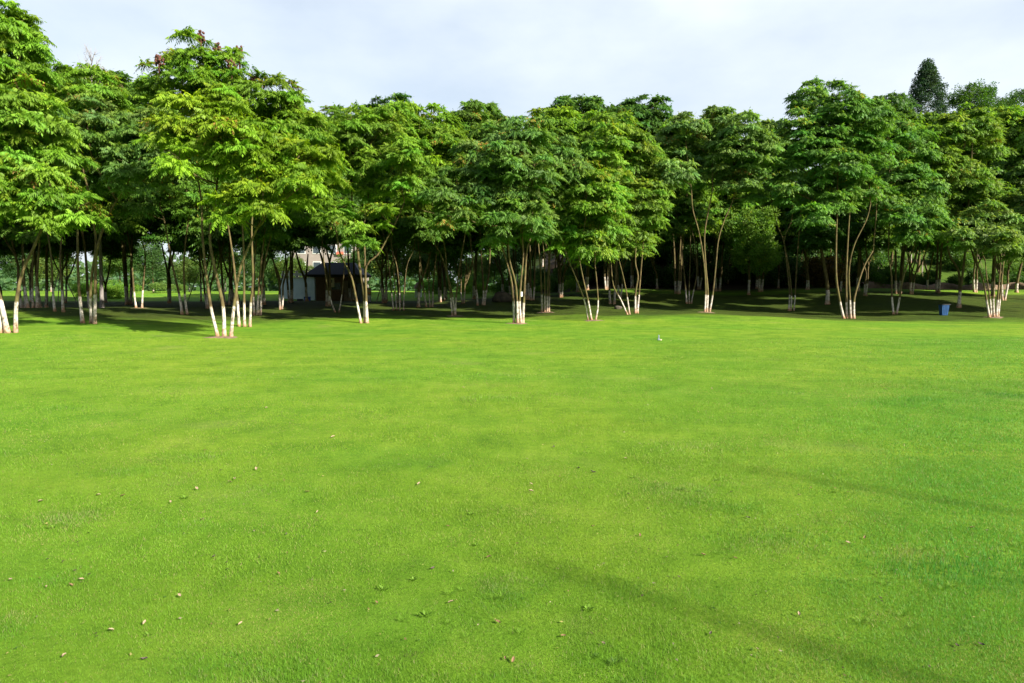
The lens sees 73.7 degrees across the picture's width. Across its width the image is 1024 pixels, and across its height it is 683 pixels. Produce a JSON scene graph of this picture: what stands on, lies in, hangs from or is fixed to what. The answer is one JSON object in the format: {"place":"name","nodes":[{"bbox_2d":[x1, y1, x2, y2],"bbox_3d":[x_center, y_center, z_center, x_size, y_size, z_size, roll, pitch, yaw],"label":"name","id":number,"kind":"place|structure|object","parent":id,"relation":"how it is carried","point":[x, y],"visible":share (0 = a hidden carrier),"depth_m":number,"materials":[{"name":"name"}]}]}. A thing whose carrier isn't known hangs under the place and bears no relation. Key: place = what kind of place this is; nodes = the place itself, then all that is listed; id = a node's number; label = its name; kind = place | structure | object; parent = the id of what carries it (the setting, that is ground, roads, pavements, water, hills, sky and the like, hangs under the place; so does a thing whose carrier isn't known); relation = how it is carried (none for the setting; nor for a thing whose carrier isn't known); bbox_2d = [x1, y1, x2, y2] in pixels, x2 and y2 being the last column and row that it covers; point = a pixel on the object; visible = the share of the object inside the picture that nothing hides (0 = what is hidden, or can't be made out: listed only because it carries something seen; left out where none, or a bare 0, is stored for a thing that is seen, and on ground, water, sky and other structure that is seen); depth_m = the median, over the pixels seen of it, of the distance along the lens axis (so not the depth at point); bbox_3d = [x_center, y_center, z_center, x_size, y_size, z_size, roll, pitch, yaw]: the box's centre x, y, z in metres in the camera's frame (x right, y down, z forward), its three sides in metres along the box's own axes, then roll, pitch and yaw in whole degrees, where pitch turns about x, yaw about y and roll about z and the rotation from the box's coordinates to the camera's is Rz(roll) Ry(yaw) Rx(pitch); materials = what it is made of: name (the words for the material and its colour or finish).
{"place":"outdoors","nodes":[
{"label":"outdoors","id":0,"kind":"place"},
{"bbox_2d":[0,240,1023,682],"bbox_3d":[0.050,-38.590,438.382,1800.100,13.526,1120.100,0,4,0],"label":"ground","id":1,"kind":"structure","parent":0,"point":[664,314],"depth_m":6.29,"materials":[{"name":"green plant"}]},
{"bbox_2d":[0,235,27,260],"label":"goldenrain tree","id":2,"kind":"object","parent":1,"relation":"on","point":[5,249],"visible":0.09,"depth_m":44.34,"materials":[{"name":"green plant"}]},
{"bbox_2d":[0,253,34,291],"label":"bushy tree","id":3,"kind":"object","parent":1,"relation":"on","point":[8,266],"visible":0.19,"depth_m":90.63,"materials":[{"name":"green plant"}]},
{"bbox_2d":[32,231,48,307],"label":"goldenrain tree","id":4,"kind":"object","parent":1,"relation":"on","point":[46,276],"visible":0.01,"depth_m":47.76,"materials":[{"name":"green plant"}]},
{"bbox_2d":[0,59,91,307],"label":"goldenrain tree","id":5,"kind":"object","parent":1,"relation":"on","point":[17,232],"visible":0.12,"depth_m":35.12,"materials":[{"name":"green plant"}]},
{"bbox_2d":[21,255,76,291],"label":"bushy tree","id":6,"kind":"object","parent":1,"relation":"on","point":[41,275],"visible":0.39,"depth_m":90.00,"materials":[{"name":"green plant"}]},
{"bbox_2d":[0,129,103,307],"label":"goldenrain tree","id":7,"kind":"object","parent":1,"relation":"on","point":[12,249],"visible":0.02,"depth_m":41.64,"materials":[{"name":"green plant"}]},
{"bbox_2d":[0,0,118,332],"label":"goldenrain tree","id":8,"kind":"object","parent":1,"relation":"on","point":[23,52],"visible":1,"depth_m":22.51,"materials":[{"name":"green plant"}]},
{"bbox_2d":[29,228,105,302],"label":"goldenrain tree","id":9,"kind":"object","parent":1,"relation":"on","point":[69,238],"visible":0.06,"depth_m":54.48,"materials":[{"name":"green plant"}]},
{"bbox_2d":[35,63,141,311],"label":"goldenrain tree","id":10,"kind":"object","parent":1,"relation":"on","point":[117,93],"visible":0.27,"depth_m":31.14,"materials":[{"name":"green plant"}]},
{"bbox_2d":[75,44,104,307],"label":"tree","id":11,"kind":"object","parent":1,"relation":"on","point":[101,292],"visible":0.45,"depth_m":45.67,"materials":[{"name":"plant"}]},
{"bbox_2d":[56,228,141,301],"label":"goldenrain tree","id":12,"kind":"object","parent":1,"relation":"on","point":[112,249],"visible":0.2,"depth_m":55.02,"materials":[{"name":"green plant"}]},
{"bbox_2d":[73,60,147,304],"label":"goldenrain tree","id":13,"kind":"object","parent":1,"relation":"on","point":[128,300],"depth_m":51.56,"materials":[{"name":"green plant"}]},
{"bbox_2d":[81,168,150,307],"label":"goldenrain tree","id":14,"kind":"object","parent":1,"relation":"on","point":[119,224],"visible":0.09,"depth_m":43.04,"materials":[{"name":"green plant"}]},
{"bbox_2d":[91,252,140,283],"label":"bushy tree","id":15,"kind":"object","parent":1,"relation":"on","point":[117,266],"visible":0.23,"depth_m":91.45,"materials":[{"name":"green plant"}]},
{"bbox_2d":[53,92,196,323],"bbox_3d":[-15.939,-5.195,27.700,5.100,9.144,7.743,-4,6,-41],"label":"goldenrain tree","id":16,"kind":"object","parent":1,"relation":"on","point":[117,157],"visible":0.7,"depth_m":26.71,"materials":[{"name":"green plant"}]},
{"bbox_2d":[102,182,155,307],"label":"goldenrain tree","id":17,"kind":"object","parent":1,"relation":"on","point":[140,202],"visible":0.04,"depth_m":44.86,"materials":[{"name":"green plant"}]},
{"bbox_2d":[105,199,190,302],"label":"goldenrain tree","id":18,"kind":"object","parent":1,"relation":"on","point":[136,236],"visible":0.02,"depth_m":53.27,"materials":[{"name":"green plant"}]},
{"bbox_2d":[122,242,175,290],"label":"bushy tree","id":19,"kind":"object","parent":1,"relation":"on","point":[154,259],"visible":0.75,"depth_m":87.26,"materials":[{"name":"green plant"}]},
{"bbox_2d":[92,69,227,314],"bbox_3d":[-18.780,-8.026,36.492,7.861,13.348,5.290,0,4,0],"label":"goldenrain tree","id":20,"kind":"object","parent":1,"relation":"on","point":[177,196],"visible":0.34,"depth_m":35.74,"materials":[{"name":"green plant"}]},
{"bbox_2d":[170,256,208,291],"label":"bushy tree","id":21,"kind":"object","parent":1,"relation":"on","point":[191,271],"visible":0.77,"depth_m":90.09,"materials":[{"name":"green plant"}]},
{"bbox_2d":[140,176,244,308],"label":"goldenrain tree","id":22,"kind":"object","parent":1,"relation":"on","point":[176,230],"visible":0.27,"depth_m":43.53,"materials":[{"name":"green plant"}]},
{"bbox_2d":[196,116,261,304],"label":"goldenrain tree","id":23,"kind":"object","parent":1,"relation":"on","point":[222,287],"depth_m":49.77,"materials":[{"name":"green plant"}]},
{"bbox_2d":[212,237,246,301],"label":"goldenrain tree","id":24,"kind":"object","parent":1,"relation":"on","point":[226,244],"visible":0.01,"depth_m":56.60,"materials":[{"name":"green plant"}]},
{"bbox_2d":[131,25,345,326],"bbox_3d":[-12.101,-6.836,30.183,9.634,12.582,5.457,0,4,0],"label":"goldenrain tree","id":25,"kind":"object","parent":1,"relation":"on","point":[283,110],"visible":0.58,"depth_m":28.68,"materials":[{"name":"green plant"}]},
{"bbox_2d":[130,82,353,336],"bbox_3d":[-9.235,-4.493,23.439,7.451,8.965,4.529,0,4,0],"label":"goldenrain tree","id":26,"kind":"object","parent":1,"relation":"on","point":[271,161],"visible":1,"depth_m":22.75,"materials":[{"name":"green plant"}]},
{"bbox_2d":[236,248,280,281],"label":"bushy tree","id":27,"kind":"object","parent":1,"relation":"on","point":[248,266],"visible":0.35,"depth_m":83.55,"materials":[{"name":"green plant"}]},
{"bbox_2d":[0,249,537,290],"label":"distant woodland","id":28,"kind":"object","parent":1,"relation":"on","point":[7,283],"visible":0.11,"depth_m":135.15,"materials":[{"name":"green plant"}]},
{"bbox_2d":[228,175,338,309],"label":"goldenrain tree","id":29,"kind":"object","parent":1,"relation":"on","point":[301,238],"visible":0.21,"depth_m":44.54,"materials":[{"name":"green plant"}]},
{"bbox_2d":[270,253,313,282],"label":"bushy tree","id":30,"kind":"object","parent":1,"relation":"on","point":[280,266],"visible":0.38,"depth_m":83.71,"materials":[{"name":"green plant"}]},
{"bbox_2d":[237,102,356,315],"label":"goldenrain tree","id":31,"kind":"object","parent":1,"relation":"on","point":[301,217],"visible":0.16,"depth_m":38.03,"materials":[{"name":"green plant"}]},
{"bbox_2d":[281,277,315,299],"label":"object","id":32,"kind":"structure","parent":1,"relation":"on","point":[298,288],"depth_m":63.22,"materials":[{"name":"stone"}]},
{"bbox_2d":[291,243,368,287],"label":"apartment building","id":33,"kind":"structure","parent":1,"relation":"on","point":[314,258],"depth_m":122.68,"materials":[{"name":"tile"}]},
{"bbox_2d":[297,188,374,311],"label":"goldenrain tree","id":34,"kind":"object","parent":1,"relation":"on","point":[327,230],"visible":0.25,"depth_m":42.03,"materials":[{"name":"green plant"}]},
{"bbox_2d":[304,263,370,300],"bbox_3d":[-15.506,-5.294,61.275,4.866,3.533,4.500,0,4,0],"label":"park hut","id":35,"kind":"object","parent":1,"relation":"on","point":[318,272],"visible":0.53,"depth_m":59.80,"materials":[{"name":"grey brick"}]},
{"bbox_2d":[317,144,381,305],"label":"goldenrain tree","id":36,"kind":"object","parent":1,"relation":"on","point":[329,272],"visible":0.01,"depth_m":48.58,"materials":[{"name":"green plant"}]},
{"bbox_2d":[290,100,442,322],"bbox_3d":[-7.082,-6.445,33.403,7.633,11.315,5.182,0,4,0],"label":"goldenrain tree","id":37,"kind":"object","parent":1,"relation":"on","point":[386,155],"visible":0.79,"depth_m":32.83,"materials":[{"name":"green plant"}]},
{"bbox_2d":[339,155,403,302],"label":"goldenrain tree","id":38,"kind":"object","parent":1,"relation":"on","point":[384,297],"visible":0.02,"depth_m":54.55,"materials":[{"name":"green plant"}]},
{"bbox_2d":[349,244,402,291],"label":"bushy tree","id":39,"kind":"object","parent":1,"relation":"on","point":[369,254],"visible":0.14,"depth_m":79.42,"materials":[{"name":"green plant"}]},
{"bbox_2d":[349,92,427,302],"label":"goldenrain tree","id":40,"kind":"object","parent":1,"relation":"on","point":[395,97],"visible":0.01,"depth_m":53.29,"materials":[{"name":"green plant"}]},
{"bbox_2d":[372,242,412,301],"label":"sapling","id":41,"kind":"object","parent":1,"relation":"on","point":[399,255],"visible":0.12,"depth_m":57.69,"materials":[{"name":"plant"}]},
{"bbox_2d":[354,173,445,310],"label":"goldenrain tree","id":42,"kind":"object","parent":1,"relation":"on","point":[417,221],"visible":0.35,"depth_m":45.34,"materials":[{"name":"green plant"}]},
{"bbox_2d":[369,246,433,291],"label":"bushy tree","id":43,"kind":"object","parent":1,"relation":"on","point":[413,269],"visible":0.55,"depth_m":78.06,"materials":[{"name":"green plant"}]},
{"bbox_2d":[366,177,460,306],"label":"goldenrain tree","id":44,"kind":"object","parent":1,"relation":"on","point":[398,240],"visible":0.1,"depth_m":49.36,"materials":[{"name":"green plant"}]},
{"bbox_2d":[377,99,490,315],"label":"goldenrain tree","id":45,"kind":"object","parent":1,"relation":"on","point":[443,134],"visible":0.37,"depth_m":39.78,"materials":[{"name":"green plant"}]},
{"bbox_2d":[412,227,457,306],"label":"goldenrain tree","id":46,"kind":"object","parent":1,"relation":"on","point":[439,243],"visible":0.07,"depth_m":49.46,"materials":[{"name":"green plant"}]},
{"bbox_2d":[421,253,472,290],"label":"bushy tree","id":47,"kind":"object","parent":1,"relation":"on","point":[450,268],"visible":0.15,"depth_m":78.16,"materials":[{"name":"green plant"}]},
{"bbox_2d":[426,217,513,302],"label":"goldenrain tree","id":48,"kind":"object","parent":1,"relation":"on","point":[454,250],"visible":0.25,"depth_m":51.09,"materials":[{"name":"green plant"}]},
{"bbox_2d":[445,98,511,305],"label":"goldenrain tree","id":49,"kind":"object","parent":1,"relation":"on","point":[470,114],"visible":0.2,"depth_m":48.73,"materials":[{"name":"green plant"}]},
{"bbox_2d":[470,250,511,283],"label":"bushy tree","id":50,"kind":"object","parent":1,"relation":"on","point":[492,263],"visible":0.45,"depth_m":87.82,"materials":[{"name":"green plant"}]},
{"bbox_2d":[410,113,597,322],"bbox_3d":[-0.200,-6.037,33.854,9.413,10.519,5.947,0,4,0],"label":"goldenrain tree","id":51,"kind":"object","parent":1,"relation":"on","point":[508,161],"visible":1,"depth_m":32.86,"materials":[{"name":"green plant"}]},
{"bbox_2d":[6,307,1022,682],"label":"lawn debris","id":52,"kind":"object","parent":1,"relation":"on","point":[466,519],"visible":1,"depth_m":5.15,"materials":[{"name":"brown plant"}]},
{"bbox_2d":[499,244,538,282],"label":"bushy tree","id":53,"kind":"object","parent":1,"relation":"on","point":[518,254],"visible":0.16,"depth_m":82.95,"materials":[{"name":"green plant"}]},
{"bbox_2d":[481,160,574,299],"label":"goldenrain tree","id":54,"kind":"object","parent":1,"relation":"on","point":[527,297],"visible":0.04,"depth_m":54.66,"materials":[{"name":"green plant"}]},
{"bbox_2d":[504,146,570,300],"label":"goldenrain tree","id":55,"kind":"object","parent":1,"relation":"on","point":[531,298],"visible":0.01,"depth_m":53.72,"materials":[{"name":"green plant"}]},
{"bbox_2d":[512,197,595,296],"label":"goldenrain tree","id":56,"kind":"object","parent":1,"relation":"on","point":[559,280],"visible":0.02,"depth_m":56.65,"materials":[{"name":"green plant"}]},
{"bbox_2d":[518,105,604,311],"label":"goldenrain tree","id":57,"kind":"object","parent":1,"relation":"on","point":[570,122],"visible":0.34,"depth_m":43.30,"materials":[{"name":"green plant"}]},
{"bbox_2d":[560,255,611,282],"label":"undergrowth shrub","id":58,"kind":"object","parent":1,"relation":"on","point":[592,275],"visible":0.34,"depth_m":71.57,"materials":[{"name":"green plant"}]},
{"bbox_2d":[543,119,637,319],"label":"goldenrain tree","id":59,"kind":"object","parent":1,"relation":"on","point":[596,213],"visible":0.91,"depth_m":35.50,"materials":[{"name":"green plant"}]},
{"bbox_2d":[545,94,644,289],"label":"goldenrain tree","id":60,"kind":"object","parent":1,"relation":"on","point":[594,102],"visible":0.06,"depth_m":62.09,"materials":[{"name":"green plant"}]},
{"bbox_2d":[564,113,674,303],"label":"goldenrain tree","id":61,"kind":"object","parent":1,"relation":"on","point":[615,283],"visible":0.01,"depth_m":51.63,"materials":[{"name":"green plant"}]},
{"bbox_2d":[588,108,661,314],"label":"goldenrain tree","id":62,"kind":"object","parent":1,"relation":"on","point":[631,130],"visible":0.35,"depth_m":39.84,"materials":[{"name":"green plant"}]},
{"bbox_2d":[611,255,666,285],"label":"undergrowth shrub","id":63,"kind":"object","parent":1,"relation":"on","point":[647,267],"visible":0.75,"depth_m":69.09,"materials":[{"name":"green plant"}]},
{"bbox_2d":[606,92,673,287],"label":"goldenrain tree","id":64,"kind":"object","parent":1,"relation":"on","point":[651,116],"visible":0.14,"depth_m":62.27,"materials":[{"name":"green plant"}]},
{"bbox_2d":[620,136,676,312],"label":"goldenrain tree","id":65,"kind":"object","parent":1,"relation":"on","point":[648,213],"visible":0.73,"depth_m":40.62,"materials":[{"name":"green plant"}]},
{"bbox_2d":[646,235,696,288],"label":"goldenrain tree","id":66,"kind":"object","parent":1,"relation":"on","point":[665,245],"visible":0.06,"depth_m":62.73,"materials":[{"name":"green plant"}]},
{"bbox_2d":[651,166,717,303],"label":"goldenrain tree","id":67,"kind":"object","parent":1,"relation":"on","point":[683,220],"visible":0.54,"depth_m":53.62,"materials":[{"name":"green plant"}]},
{"bbox_2d":[666,252,712,281],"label":"undergrowth shrub","id":68,"kind":"object","parent":1,"relation":"on","point":[688,262],"visible":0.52,"depth_m":71.86,"materials":[{"name":"green plant"}]},
{"bbox_2d":[654,116,727,293],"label":"goldenrain tree","id":69,"kind":"object","parent":1,"relation":"on","point":[711,232],"visible":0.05,"depth_m":59.40,"materials":[{"name":"green plant"}]},
{"bbox_2d":[689,188,738,288],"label":"goldenrain tree","id":70,"kind":"object","parent":1,"relation":"on","point":[711,242],"visible":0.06,"depth_m":64.98,"materials":[{"name":"green plant"}]},
{"bbox_2d":[649,104,785,311],"bbox_3d":[12.475,-8.279,42.729,8.774,13.089,6.739,0,4,0],"label":"goldenrain tree","id":71,"kind":"object","parent":1,"relation":"on","point":[720,151],"visible":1,"depth_m":41.74,"materials":[{"name":"green plant"}]},
{"bbox_2d":[699,261,741,285],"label":"undergrowth shrub","id":72,"kind":"object","parent":1,"relation":"on","point":[727,271],"visible":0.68,"depth_m":71.04,"materials":[{"name":"green plant"}]},
{"bbox_2d":[686,112,769,290],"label":"goldenrain tree","id":73,"kind":"object","parent":1,"relation":"on","point":[720,210],"visible":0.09,"depth_m":60.28,"materials":[{"name":"green plant"}]},
{"bbox_2d":[720,205,783,294],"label":"bushy tree","id":74,"kind":"object","parent":1,"relation":"on","point":[749,241],"visible":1,"depth_m":57.58,"materials":[{"name":"green plant"}]},
{"bbox_2d":[727,127,802,291],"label":"goldenrain tree","id":75,"kind":"object","parent":1,"relation":"on","point":[783,231],"visible":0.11,"depth_m":60.69,"materials":[{"name":"green plant"}]},
{"bbox_2d":[755,251,807,287],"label":"undergrowth shrub","id":76,"kind":"object","parent":1,"relation":"on","point":[772,275],"visible":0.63,"depth_m":68.14,"materials":[{"name":"green plant"}]},
{"bbox_2d":[754,117,818,310],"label":"goldenrain tree","id":77,"kind":"object","parent":1,"relation":"on","point":[764,173],"visible":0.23,"depth_m":47.69,"materials":[{"name":"green plant"}]},
{"bbox_2d":[778,204,833,289],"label":"goldenrain tree","id":78,"kind":"object","parent":1,"relation":"on","point":[791,239],"visible":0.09,"depth_m":61.04,"materials":[{"name":"green plant"}]},
{"bbox_2d":[799,251,851,287],"bbox_3d":[30.116,-6.680,65.635,4.582,4.182,4.675,3,5,32],"label":"bush","id":79,"kind":"object","parent":1,"relation":"on","point":[816,271],"visible":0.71,"depth_m":64.86,"materials":[{"name":"green plant"}]},
{"bbox_2d":[794,225,864,291],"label":"goldenrain tree","id":80,"kind":"object","parent":1,"relation":"on","point":[842,247],"visible":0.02,"depth_m":59.53,"materials":[{"name":"green plant"}]},
{"bbox_2d":[782,163,880,304],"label":"goldenrain tree","id":81,"kind":"object","parent":1,"relation":"on","point":[818,235],"visible":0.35,"depth_m":50.38,"materials":[{"name":"green plant"}]},
{"bbox_2d":[767,75,901,318],"bbox_3d":[19.530,-8.994,41.946,7.526,15.439,6.425,2,5,27],"label":"goldenrain tree","id":82,"kind":"object","parent":1,"relation":"on","point":[821,140],"visible":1,"depth_m":40.94,"materials":[{"name":"green plant"}]},
{"bbox_2d":[828,245,898,267],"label":"undergrowth shrub","id":83,"kind":"object","parent":1,"relation":"on","point":[883,261],"visible":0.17,"depth_m":75.83,"materials":[{"name":"green plant"}]},
{"bbox_2d":[829,181,912,295],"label":"goldenrain tree","id":84,"kind":"object","parent":1,"relation":"on","point":[881,237],"visible":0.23,"depth_m":53.84,"materials":[{"name":"green plant"}]},
{"bbox_2d":[835,90,922,290],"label":"goldenrain tree","id":85,"kind":"object","parent":1,"relation":"on","point":[898,100],"visible":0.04,"depth_m":57.00,"materials":[{"name":"green plant"}]},
{"bbox_2d":[851,111,956,313],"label":"goldenrain tree","id":86,"kind":"object","parent":1,"relation":"on","point":[908,215],"visible":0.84,"depth_m":43.42,"materials":[{"name":"green plant"}]},
{"bbox_2d":[864,183,969,293],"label":"goldenrain tree","id":87,"kind":"object","parent":1,"relation":"on","point":[909,250],"visible":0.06,"depth_m":57.56,"materials":[{"name":"green plant"}]},
{"bbox_2d":[873,110,962,293],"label":"goldenrain tree","id":88,"kind":"object","parent":1,"relation":"on","point":[919,119],"visible":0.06,"depth_m":56.92,"materials":[{"name":"green plant"}]},
{"bbox_2d":[908,57,956,271],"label":"conifer tree","id":89,"kind":"object","parent":1,"relation":"on","point":[928,76],"visible":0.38,"depth_m":75.21,"materials":[{"name":"green plant"}]},
{"bbox_2d":[918,111,990,292],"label":"goldenrain tree","id":90,"kind":"object","parent":1,"relation":"on","point":[931,117],"visible":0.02,"depth_m":59.27,"materials":[{"name":"green plant"}]},
{"bbox_2d":[942,250,978,272],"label":"slope bush","id":91,"kind":"object","parent":1,"relation":"on","point":[958,260],"visible":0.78,"depth_m":77.59,"materials":[{"name":"green plant"}]},
{"bbox_2d":[916,101,1018,307],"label":"goldenrain tree","id":92,"kind":"object","parent":1,"relation":"on","point":[958,129],"visible":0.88,"depth_m":45.84,"materials":[{"name":"green plant"}]},
{"bbox_2d":[946,78,1010,117],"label":"broadleaf tree","id":93,"kind":"object","parent":1,"relation":"on","point":[981,97],"visible":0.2,"depth_m":76.47,"materials":[{"name":"green plant"}]},
{"bbox_2d":[935,197,1023,317],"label":"goldenrain tree","id":94,"kind":"object","parent":1,"relation":"on","point":[1007,224],"visible":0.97,"depth_m":41.97,"materials":[{"name":"green plant"}]},
{"bbox_2d":[949,158,1023,299],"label":"goldenrain tree","id":95,"kind":"object","parent":1,"relation":"on","point":[1014,176],"visible":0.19,"depth_m":52.81,"materials":[{"name":"green plant"}]},
{"bbox_2d":[969,103,1023,296],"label":"goldenrain tree","id":96,"kind":"object","parent":1,"relation":"on","point":[1012,117],"visible":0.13,"depth_m":55.23,"materials":[{"name":"green plant"}]},
{"bbox_2d":[983,185,1023,242],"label":"goldenrain tree","id":97,"kind":"object","parent":1,"relation":"on","point":[1014,194],"visible":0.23,"depth_m":46.45,"materials":[{"name":"green plant"}]},
{"bbox_2d":[0,0,1023,286],"label":"sky","id":98,"kind":"structure","parent":0,"point":[518,56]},
{"bbox_2d":[861,281,1023,289],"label":"earth bank","id":99,"kind":"structure","parent":0,"point":[949,286],"depth_m":67.80,"materials":[{"name":"green plant"}]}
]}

